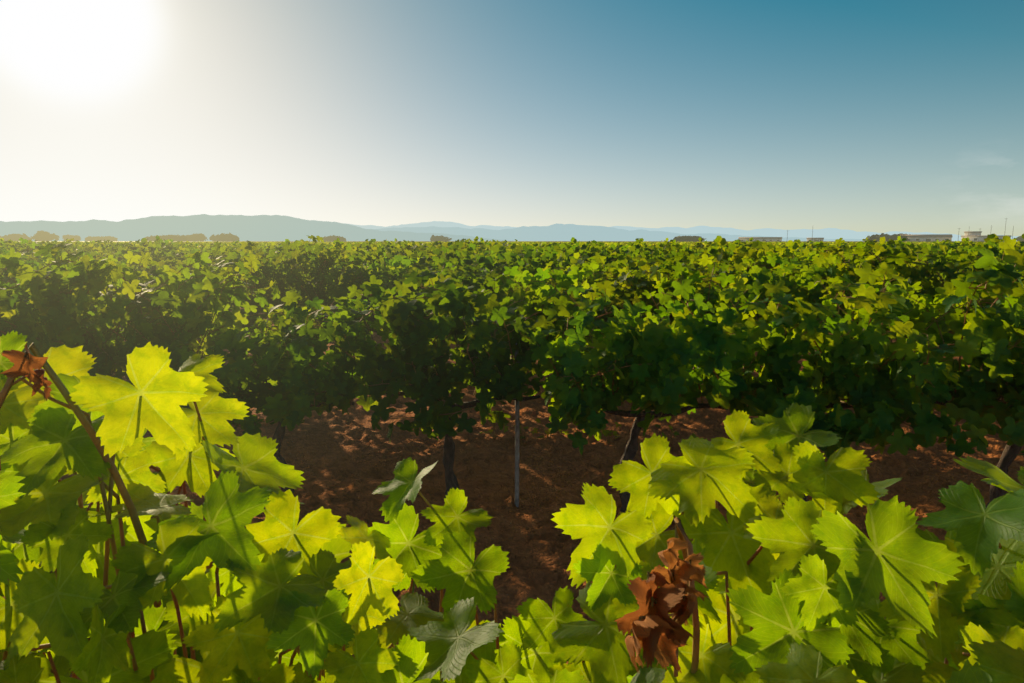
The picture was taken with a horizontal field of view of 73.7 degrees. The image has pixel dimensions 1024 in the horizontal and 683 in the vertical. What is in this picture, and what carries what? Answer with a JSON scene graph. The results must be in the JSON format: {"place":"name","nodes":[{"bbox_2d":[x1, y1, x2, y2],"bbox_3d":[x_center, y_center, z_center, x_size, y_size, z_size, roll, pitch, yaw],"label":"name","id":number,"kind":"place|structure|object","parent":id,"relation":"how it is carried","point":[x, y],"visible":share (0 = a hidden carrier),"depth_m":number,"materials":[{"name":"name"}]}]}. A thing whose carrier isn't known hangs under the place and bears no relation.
{"place":"outdoors","nodes":[
{"label":"outdoors","id":0,"kind":"place"},
{"bbox_2d":[0,214,512,240],"bbox_3d":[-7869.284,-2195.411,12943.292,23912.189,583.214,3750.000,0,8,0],"label":"mountain ridge","id":1,"kind":"structure","parent":0,"point":[263,228],"depth_m":12517.00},
{"bbox_2d":[0,0,1023,235],"label":"sky","id":2,"kind":"structure","parent":0,"point":[879,116],"materials":[{"name":"blue"}]},
{"bbox_2d":[3,298,1023,680],"bbox_3d":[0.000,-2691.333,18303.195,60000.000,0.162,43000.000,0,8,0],"label":"ground","id":3,"kind":"structure","parent":0,"point":[347,462],"depth_m":4.97,"materials":[{"name":"soil"}]},
{"bbox_2d":[0,254,15,284],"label":"vine","id":4,"kind":"object","parent":3,"relation":"on","point":[6,278],"visible":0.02,"depth_m":7.70,"materials":[{"name":"green plant"}]},
{"bbox_2d":[0,239,24,250],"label":"vine","id":5,"kind":"object","parent":3,"relation":"on","point":[10,242],"visible":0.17,"depth_m":18.63,"materials":[{"name":"green plant"}]},
{"bbox_2d":[0,233,31,240],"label":"tree","id":6,"kind":"object","parent":3,"relation":"on","point":[14,237],"visible":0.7,"depth_m":617.83,"materials":[{"name":"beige plant"}]},
{"bbox_2d":[8,240,44,253],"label":"vine","id":7,"kind":"object","parent":3,"relation":"on","point":[29,247],"visible":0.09,"depth_m":21.89,"materials":[{"name":"green plant"}]},
{"bbox_2d":[0,237,69,309],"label":"vine","id":8,"kind":"object","parent":3,"relation":"on","point":[42,259],"visible":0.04,"depth_m":8.13,"materials":[{"name":"green plant"}]},
{"bbox_2d":[31,231,59,240],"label":"tree","id":9,"kind":"object","parent":3,"relation":"on","point":[42,236],"visible":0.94,"depth_m":598.62,"materials":[{"name":"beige plant"}]},
{"bbox_2d":[0,250,121,336],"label":"vine","id":10,"kind":"object","parent":3,"relation":"on","point":[12,295],"visible":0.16,"depth_m":4.55,"materials":[{"name":"green plant"}]},
{"bbox_2d":[24,250,102,268],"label":"vine","id":11,"kind":"object","parent":3,"relation":"on","point":[98,258],"visible":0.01,"depth_m":11.17,"materials":[{"name":"green plant"}]},
{"bbox_2d":[62,234,80,240],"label":"tree","id":12,"kind":"object","parent":3,"relation":"on","point":[75,237],"visible":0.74,"depth_m":687.43,"materials":[{"name":"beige plant"}]},
{"bbox_2d":[51,242,103,251],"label":"vine","id":13,"kind":"object","parent":3,"relation":"on","point":[55,244],"visible":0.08,"depth_m":22.50,"materials":[{"name":"green plant"}]},
{"bbox_2d":[53,238,105,251],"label":"vine","id":14,"kind":"object","parent":3,"relation":"on","point":[75,243],"visible":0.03,"depth_m":25.40,"materials":[{"name":"green plant"}]},
{"bbox_2d":[59,244,106,253],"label":"vine","id":15,"kind":"object","parent":3,"relation":"on","point":[83,250],"visible":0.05,"depth_m":18.98,"materials":[{"name":"green plant"}]},
{"bbox_2d":[62,244,139,263],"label":"vine","id":16,"kind":"object","parent":3,"relation":"on","point":[115,255],"visible":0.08,"depth_m":14.86,"materials":[{"name":"green plant"}]},
{"bbox_2d":[85,236,117,240],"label":"tree","id":17,"kind":"object","parent":3,"relation":"on","point":[99,238],"visible":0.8,"depth_m":706.06,"materials":[{"name":"beige plant"}]},
{"bbox_2d":[89,240,139,260],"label":"vine","id":18,"kind":"object","parent":3,"relation":"on","point":[115,249],"visible":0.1,"depth_m":21.67,"materials":[{"name":"green plant"}]},
{"bbox_2d":[71,252,182,279],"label":"vine","id":19,"kind":"object","parent":3,"relation":"on","point":[168,260],"visible":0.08,"depth_m":11.02,"materials":[{"name":"green plant"}]},
{"bbox_2d":[86,259,193,378],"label":"vine","id":20,"kind":"object","parent":3,"relation":"on","point":[121,327],"visible":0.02,"depth_m":8.17,"materials":[{"name":"green plant"}]},
{"bbox_2d":[0,242,286,385],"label":"vine","id":21,"kind":"object","parent":3,"relation":"on","point":[145,313],"visible":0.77,"depth_m":4.20,"materials":[{"name":"green plant"}]},
{"bbox_2d":[112,238,189,271],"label":"vine","id":22,"kind":"object","parent":3,"relation":"on","point":[135,250],"visible":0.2,"depth_m":14.52,"materials":[{"name":"green plant"}]},
{"bbox_2d":[135,236,185,268],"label":"vine","id":23,"kind":"object","parent":3,"relation":"on","point":[161,241],"visible":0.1,"depth_m":21.37,"materials":[{"name":"green plant"}]},
{"bbox_2d":[145,234,187,240],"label":"tree","id":24,"kind":"object","parent":3,"relation":"on","point":[177,237],"visible":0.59,"depth_m":543.48,"materials":[{"name":"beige plant"}]},
{"bbox_2d":[161,239,197,249],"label":"vine","id":25,"kind":"object","parent":3,"relation":"on","point":[186,242],"visible":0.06,"depth_m":25.27,"materials":[{"name":"green plant"}]},
{"bbox_2d":[155,243,211,269],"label":"vine","id":26,"kind":"object","parent":3,"relation":"on","point":[175,246],"visible":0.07,"depth_m":17.94,"materials":[{"name":"green plant"}]},
{"bbox_2d":[96,259,272,354],"bbox_3d":[-3.691,-0.209,7.942,2.185,1.535,1.273,1,8,9],"label":"vine","id":27,"kind":"object","parent":3,"relation":"on","point":[252,320],"visible":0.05,"depth_m":7.80,"materials":[{"name":"green plant"}]},
{"bbox_2d":[159,250,216,273],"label":"vine","id":28,"kind":"object","parent":3,"relation":"on","point":[181,259],"visible":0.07,"depth_m":14.41,"materials":[{"name":"green plant"}]},
{"bbox_2d":[161,243,215,254],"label":"vine","id":29,"kind":"object","parent":3,"relation":"on","point":[198,249],"visible":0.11,"depth_m":21.50,"materials":[{"name":"green plant"}]},
{"bbox_2d":[185,233,207,240],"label":"tree","id":30,"kind":"object","parent":3,"relation":"on","point":[198,237],"visible":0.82,"depth_m":609.91,"materials":[{"name":"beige plant"}]},
{"bbox_2d":[209,233,239,240],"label":"tree","id":31,"kind":"object","parent":3,"relation":"on","point":[225,237],"visible":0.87,"depth_m":570.58,"materials":[{"name":"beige plant"}]},
{"bbox_2d":[221,240,262,249],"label":"vine","id":32,"kind":"object","parent":3,"relation":"on","point":[235,243],"visible":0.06,"depth_m":31.43,"materials":[{"name":"green plant"}]},
{"bbox_2d":[212,247,313,319],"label":"vine","id":33,"kind":"object","parent":3,"relation":"on","point":[254,252],"visible":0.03,"depth_m":11.00,"materials":[{"name":"green plant"}]},
{"bbox_2d":[263,242,280,253],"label":"vine","id":34,"kind":"object","parent":3,"relation":"on","point":[266,249],"visible":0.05,"depth_m":17.38,"materials":[{"name":"green plant"}]},
{"bbox_2d":[42,428,507,682],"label":"vine","id":35,"kind":"object","parent":3,"relation":"on","point":[339,548],"visible":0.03,"depth_m":1.16,"materials":[{"name":"green plant"}]},
{"bbox_2d":[173,296,383,493],"bbox_3d":[-1.441,0.382,4.390,1.693,1.415,1.178,2,9,11],"label":"vine","id":36,"kind":"object","parent":3,"relation":"on","point":[297,382],"visible":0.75,"depth_m":4.03,"materials":[{"name":"green plant"}]},
{"bbox_2d":[254,239,319,261],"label":"vine","id":37,"kind":"object","parent":3,"relation":"on","point":[286,240],"visible":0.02,"depth_m":14.79,"materials":[{"name":"green plant"}]},
{"bbox_2d":[199,235,385,326],"bbox_3d":[-2.525,-0.296,7.775,1.998,1.821,1.152,2,9,10],"label":"vine","id":38,"kind":"object","parent":3,"relation":"on","point":[317,264],"visible":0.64,"depth_m":7.56,"materials":[{"name":"green plant"}]},
{"bbox_2d":[282,262,383,342],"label":"vine","id":39,"kind":"object","parent":3,"relation":"on","point":[336,269],"visible":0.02,"depth_m":10.79,"materials":[{"name":"green plant"}]},
{"bbox_2d":[323,235,345,240],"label":"tree","id":40,"kind":"object","parent":3,"relation":"on","point":[331,238],"visible":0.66,"depth_m":643.79,"materials":[{"name":"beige plant"}]},
{"bbox_2d":[304,243,380,270],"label":"vine","id":41,"kind":"object","parent":3,"relation":"on","point":[353,251],"visible":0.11,"depth_m":14.47,"materials":[{"name":"green plant"}]},
{"bbox_2d":[344,239,409,270],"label":"vine","id":42,"kind":"object","parent":3,"relation":"on","point":[368,245],"visible":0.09,"depth_m":17.13,"materials":[{"name":"green plant"}]},
{"bbox_2d":[338,247,428,297],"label":"vine","id":43,"kind":"object","parent":3,"relation":"on","point":[399,262],"visible":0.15,"depth_m":10.89,"materials":[{"name":"green plant"}]},
{"bbox_2d":[360,241,406,257],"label":"vine","id":44,"kind":"object","parent":3,"relation":"on","point":[391,244],"visible":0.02,"depth_m":21.19,"materials":[{"name":"green plant"}]},
{"bbox_2d":[318,245,485,341],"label":"vine","id":45,"kind":"object","parent":3,"relation":"on","point":[361,275],"visible":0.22,"depth_m":7.27,"materials":[{"name":"green plant"}]},
{"bbox_2d":[373,239,441,268],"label":"vine","id":46,"kind":"object","parent":3,"relation":"on","point":[409,246],"visible":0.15,"depth_m":17.18,"materials":[{"name":"green plant"}]},
{"bbox_2d":[430,235,451,240],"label":"tree","id":47,"kind":"object","parent":3,"relation":"on","point":[437,238],"visible":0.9,"depth_m":743.74,"materials":[{"name":"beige plant"}]},
{"bbox_2d":[410,242,475,263],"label":"vine","id":48,"kind":"object","parent":3,"relation":"on","point":[430,253],"visible":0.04,"depth_m":13.77,"materials":[{"name":"green plant"}]},
{"bbox_2d":[281,270,615,497],"bbox_3d":[-0.317,0.333,4.248,1.880,1.581,1.093,1,9,10],"label":"vine","id":49,"kind":"object","parent":3,"relation":"on","point":[412,357],"visible":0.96,"depth_m":3.92,"materials":[{"name":"green plant"}]},
{"bbox_2d":[406,241,520,344],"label":"vine","id":50,"kind":"object","parent":3,"relation":"on","point":[465,261],"visible":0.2,"depth_m":10.41,"materials":[{"name":"green plant"}]},
{"bbox_2d":[404,261,538,338],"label":"vine","id":51,"kind":"object","parent":3,"relation":"on","point":[501,294],"visible":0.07,"depth_m":7.00,"materials":[{"name":"green plant"}]},
{"bbox_2d":[455,236,490,253],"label":"vine","id":52,"kind":"object","parent":3,"relation":"on","point":[466,242],"visible":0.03,"depth_m":23.45,"materials":[{"name":"green plant"}]},
{"bbox_2d":[471,250,506,265],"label":"vine","id":53,"kind":"object","parent":3,"relation":"on","point":[482,254],"visible":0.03,"depth_m":13.62,"materials":[{"name":"green plant"}]},
{"bbox_2d":[478,238,500,249],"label":"vine","id":54,"kind":"object","parent":3,"relation":"on","point":[486,242],"visible":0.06,"depth_m":27.07,"materials":[{"name":"green plant"}]},
{"bbox_2d":[469,245,511,265],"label":"vine","id":55,"kind":"object","parent":3,"relation":"on","point":[500,252],"visible":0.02,"depth_m":17.26,"materials":[{"name":"green plant"}]},
{"bbox_2d":[470,239,526,255],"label":"vine","id":56,"kind":"object","parent":3,"relation":"on","point":[478,247],"visible":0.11,"depth_m":20.38,"materials":[{"name":"green plant"}]},
{"bbox_2d":[515,343,519,506],"bbox_3d":[0.032,0.580,4.247,0.031,1.157,0.030,5,10,29],"label":"trellis post","id":57,"kind":"object","parent":3,"relation":"on","point":[517,425],"visible":0.46,"depth_m":4.25,"materials":[{"name":"grey metal"}]},
{"bbox_2d":[467,243,575,291],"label":"vine","id":58,"kind":"object","parent":3,"relation":"on","point":[525,262],"visible":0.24,"depth_m":10.39,"materials":[{"name":"green plant"}]},
{"bbox_2d":[497,241,586,268],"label":"vine","id":59,"kind":"object","parent":3,"relation":"on","point":[582,245],"visible":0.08,"depth_m":13.60,"materials":[{"name":"green plant"}]},
{"bbox_2d":[265,414,820,449],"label":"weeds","id":60,"kind":"object","parent":3,"relation":"on","point":[606,433],"visible":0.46,"depth_m":5.71,"materials":[{"name":"green plant"}]},
{"bbox_2d":[546,241,584,255],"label":"vine","id":61,"kind":"object","parent":3,"relation":"on","point":[553,245],"visible":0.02,"depth_m":19.88,"materials":[{"name":"green plant"}]},
{"bbox_2d":[461,256,686,329],"bbox_3d":[0.759,-0.125,7.393,2.440,1.582,1.237,1,8,8],"label":"vine","id":62,"kind":"object","parent":3,"relation":"on","point":[591,281],"visible":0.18,"depth_m":7.05,"materials":[{"name":"green plant"}]},
{"bbox_2d":[555,237,603,262],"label":"vine","id":63,"kind":"object","parent":3,"relation":"on","point":[595,248],"visible":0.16,"depth_m":16.93,"materials":[{"name":"green plant"}]},
{"bbox_2d":[533,252,629,312],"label":"vine","id":64,"kind":"object","parent":3,"relation":"on","point":[575,261],"visible":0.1,"depth_m":10.05,"materials":[{"name":"green plant"}]},
{"bbox_2d":[591,243,639,263],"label":"vine","id":65,"kind":"object","parent":3,"relation":"on","point":[626,248],"visible":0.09,"depth_m":16.44,"materials":[{"name":"green plant"}]},
{"bbox_2d":[608,238,672,256],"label":"vine","id":66,"kind":"object","parent":3,"relation":"on","point":[638,243],"visible":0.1,"depth_m":19.52,"materials":[{"name":"green plant"}]},
{"bbox_2d":[607,244,685,270],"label":"vine","id":67,"kind":"object","parent":3,"relation":"on","point":[644,254],"visible":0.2,"depth_m":13.44,"materials":[{"name":"green plant"}]},
{"bbox_2d":[608,249,729,276],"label":"vine","id":68,"kind":"object","parent":3,"relation":"on","point":[642,263],"visible":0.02,"depth_m":10.62,"materials":[{"name":"green plant"}]},
{"bbox_2d":[644,238,694,258],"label":"vine","id":69,"kind":"object","parent":3,"relation":"on","point":[666,245],"visible":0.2,"depth_m":19.46,"materials":[{"name":"green plant"}]},
{"bbox_2d":[500,252,841,512],"bbox_3d":[0.876,0.302,4.099,2.001,1.650,1.139,1,8,5],"label":"vine","id":70,"kind":"object","parent":3,"relation":"on","point":[660,383],"visible":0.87,"depth_m":3.76,"materials":[{"name":"green plant"}]},
{"bbox_2d":[594,255,758,323],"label":"vine","id":71,"kind":"object","parent":3,"relation":"on","point":[647,283],"visible":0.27,"depth_m":6.77,"materials":[{"name":"green plant"}]},
{"bbox_2d":[673,236,704,240],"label":"building","id":72,"kind":"structure","parent":3,"relation":"on","point":[686,238],"depth_m":585.13,"materials":[{"name":"grey"}]},
{"bbox_2d":[690,237,717,253],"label":"vine","id":73,"kind":"object","parent":3,"relation":"on","point":[700,245],"visible":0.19,"depth_m":26.32,"materials":[{"name":"green plant"}]},
{"bbox_2d":[685,248,734,261],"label":"vine","id":74,"kind":"object","parent":3,"relation":"on","point":[727,250],"visible":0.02,"depth_m":19.57,"materials":[{"name":"green plant"}]},
{"bbox_2d":[709,240,742,257],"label":"vine","id":75,"kind":"object","parent":3,"relation":"on","point":[725,246],"visible":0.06,"depth_m":22.45,"materials":[{"name":"green plant"}]},
{"bbox_2d":[694,236,773,280],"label":"vine","id":76,"kind":"object","parent":3,"relation":"on","point":[722,255],"visible":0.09,"depth_m":10.26,"materials":[{"name":"green plant"}]},
{"bbox_2d":[627,561,852,682],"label":"vine","id":77,"kind":"object","parent":3,"relation":"on","point":[629,678],"depth_m":1.06,"materials":[{"name":"green plant"}]},
{"bbox_2d":[0,330,1023,682],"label":"grapevine leaves","id":78,"kind":"object","parent":77,"relation":"attached to","point":[796,584],"visible":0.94,"depth_m":0.62,"materials":[{"name":"green plant"}]},
{"bbox_2d":[0,342,161,607],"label":"vine stem","id":79,"kind":"object","parent":78,"relation":"attached to","point":[26,362],"visible":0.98,"depth_m":0.55,"materials":[{"name":"brown plant"}]},
{"bbox_2d":[615,517,709,676],"bbox_3d":[0.133,0.276,0.541,0.055,0.292,0.238,4,9,24],"label":"dry leaf cluster","id":80,"kind":"object","parent":78,"relation":"attached to","point":[660,635],"visible":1,"depth_m":0.47,"materials":[{"name":"brown plant"}]},
{"bbox_2d":[735,237,752,246],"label":"vine","id":81,"kind":"object","parent":3,"relation":"on","point":[744,243],"visible":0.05,"depth_m":28.60,"materials":[{"name":"green plant"}]},
{"bbox_2d":[738,237,781,240],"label":"building","id":82,"kind":"structure","parent":3,"relation":"on","point":[762,238],"depth_m":672.23,"materials":[{"name":"grey"}]},
{"bbox_2d":[688,247,863,324],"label":"vine","id":83,"kind":"object","parent":3,"relation":"on","point":[790,273],"visible":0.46,"depth_m":6.77,"materials":[{"name":"green plant"}]},
{"bbox_2d":[774,240,819,255],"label":"vine","id":84,"kind":"object","parent":3,"relation":"on","point":[802,245],"visible":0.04,"depth_m":19.14,"materials":[{"name":"green plant"}]},
{"bbox_2d":[777,240,843,298],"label":"vine","id":85,"kind":"object","parent":3,"relation":"on","point":[794,245],"visible":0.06,"depth_m":10.31,"materials":[{"name":"green plant"}]},
{"bbox_2d":[623,262,1010,501],"bbox_3d":[1.736,0.347,3.993,2.236,1.644,1.272,2,9,13],"label":"vine","id":86,"kind":"object","parent":3,"relation":"on","point":[872,359],"visible":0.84,"depth_m":3.59,"materials":[{"name":"green plant"}]},
{"bbox_2d":[786,247,848,257],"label":"vine","id":87,"kind":"object","parent":3,"relation":"on","point":[801,253],"visible":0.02,"depth_m":16.10,"materials":[{"name":"green plant"}]},
{"bbox_2d":[849,237,879,248],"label":"vine","id":88,"kind":"object","parent":3,"relation":"on","point":[853,244],"visible":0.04,"depth_m":22.68,"materials":[{"name":"green plant"}]},
{"bbox_2d":[824,236,940,341],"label":"vine","id":89,"kind":"object","parent":3,"relation":"on","point":[892,242],"visible":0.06,"depth_m":9.58,"materials":[{"name":"green plant"}]},
{"bbox_2d":[865,233,910,240],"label":"tree","id":90,"kind":"object","parent":3,"relation":"on","point":[876,237],"visible":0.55,"depth_m":482.64,"materials":[{"name":"green plant"}]},
{"bbox_2d":[808,238,991,339],"bbox_3d":[3.921,-0.168,6.993,1.822,1.775,1.175,1,8,6],"label":"vine","id":91,"kind":"object","parent":3,"relation":"on","point":[935,264],"visible":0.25,"depth_m":6.54,"materials":[{"name":"green plant"}]},
{"bbox_2d":[884,236,930,254],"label":"vine","id":92,"kind":"object","parent":3,"relation":"on","point":[899,242],"visible":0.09,"depth_m":15.60,"materials":[{"name":"green plant"}]},
{"bbox_2d":[799,234,1023,507],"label":"vine","id":93,"kind":"object","parent":3,"relation":"on","point":[985,382],"visible":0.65,"depth_m":3.60,"materials":[{"name":"green plant"}]},
{"bbox_2d":[906,234,952,240],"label":"building","id":94,"kind":"structure","parent":3,"relation":"on","point":[930,237],"depth_m":470.03,"materials":[{"name":"grey"}]},
{"bbox_2d":[930,240,963,252],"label":"vine","id":95,"kind":"object","parent":3,"relation":"on","point":[936,245],"visible":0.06,"depth_m":21.71,"materials":[{"name":"green plant"}]},
{"bbox_2d":[930,243,971,252],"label":"vine","id":96,"kind":"object","parent":3,"relation":"on","point":[967,246],"visible":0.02,"depth_m":15.46,"materials":[{"name":"green plant"}]},
{"bbox_2d":[938,237,973,249],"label":"vine","id":97,"kind":"object","parent":3,"relation":"on","point":[947,240],"visible":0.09,"depth_m":24.61,"materials":[{"name":"green plant"}]},
{"bbox_2d":[946,238,974,250],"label":"vine","id":98,"kind":"object","parent":3,"relation":"on","point":[961,244],"visible":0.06,"depth_m":22.18,"materials":[{"name":"green plant"}]},
{"bbox_2d":[915,234,1018,286],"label":"vine","id":99,"kind":"object","parent":3,"relation":"on","point":[993,240],"visible":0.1,"depth_m":9.52,"materials":[{"name":"green plant"}]},
{"bbox_2d":[911,245,1023,313],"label":"vine","id":100,"kind":"object","parent":3,"relation":"on","point":[963,259],"visible":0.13,"depth_m":7.21,"materials":[{"name":"green plant"}]},
{"bbox_2d":[964,231,981,235],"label":"building","id":101,"kind":"structure","parent":3,"relation":"on","point":[974,233],"depth_m":448.17,"materials":[{"name":"grey"}]},
{"bbox_2d":[961,235,1010,240],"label":"building","id":102,"kind":"structure","parent":3,"relation":"on","point":[976,238],"depth_m":436.40,"materials":[{"name":"grey"}]},
{"bbox_2d":[961,238,1023,250],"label":"vine","id":103,"kind":"object","parent":3,"relation":"on","point":[1020,246],"visible":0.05,"depth_m":18.53,"materials":[{"name":"green plant"}]},
{"bbox_2d":[966,243,1022,271],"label":"vine","id":104,"kind":"object","parent":3,"relation":"on","point":[973,250],"visible":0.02,"depth_m":12.64,"materials":[{"name":"green plant"}]},
{"bbox_2d":[18,241,1021,241],"bbox_3d":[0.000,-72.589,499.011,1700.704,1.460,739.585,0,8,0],"label":"vine canopy","id":105,"kind":"object","parent":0,"point":[512,241],"visible":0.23,"depth_m":294.22,"materials":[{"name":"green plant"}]},
{"bbox_2d":[375,223,862,240],"bbox_3d":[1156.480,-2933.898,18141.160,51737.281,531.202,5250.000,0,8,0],"label":"mountain ridge","id":106,"kind":"structure","parent":0,"point":[560,232],"depth_m":17660.03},
{"bbox_2d":[342,221,1018,240],"bbox_3d":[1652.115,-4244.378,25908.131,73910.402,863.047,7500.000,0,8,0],"label":"mountain ridge","id":107,"kind":"structure","parent":0,"point":[830,233],"depth_m":26498.38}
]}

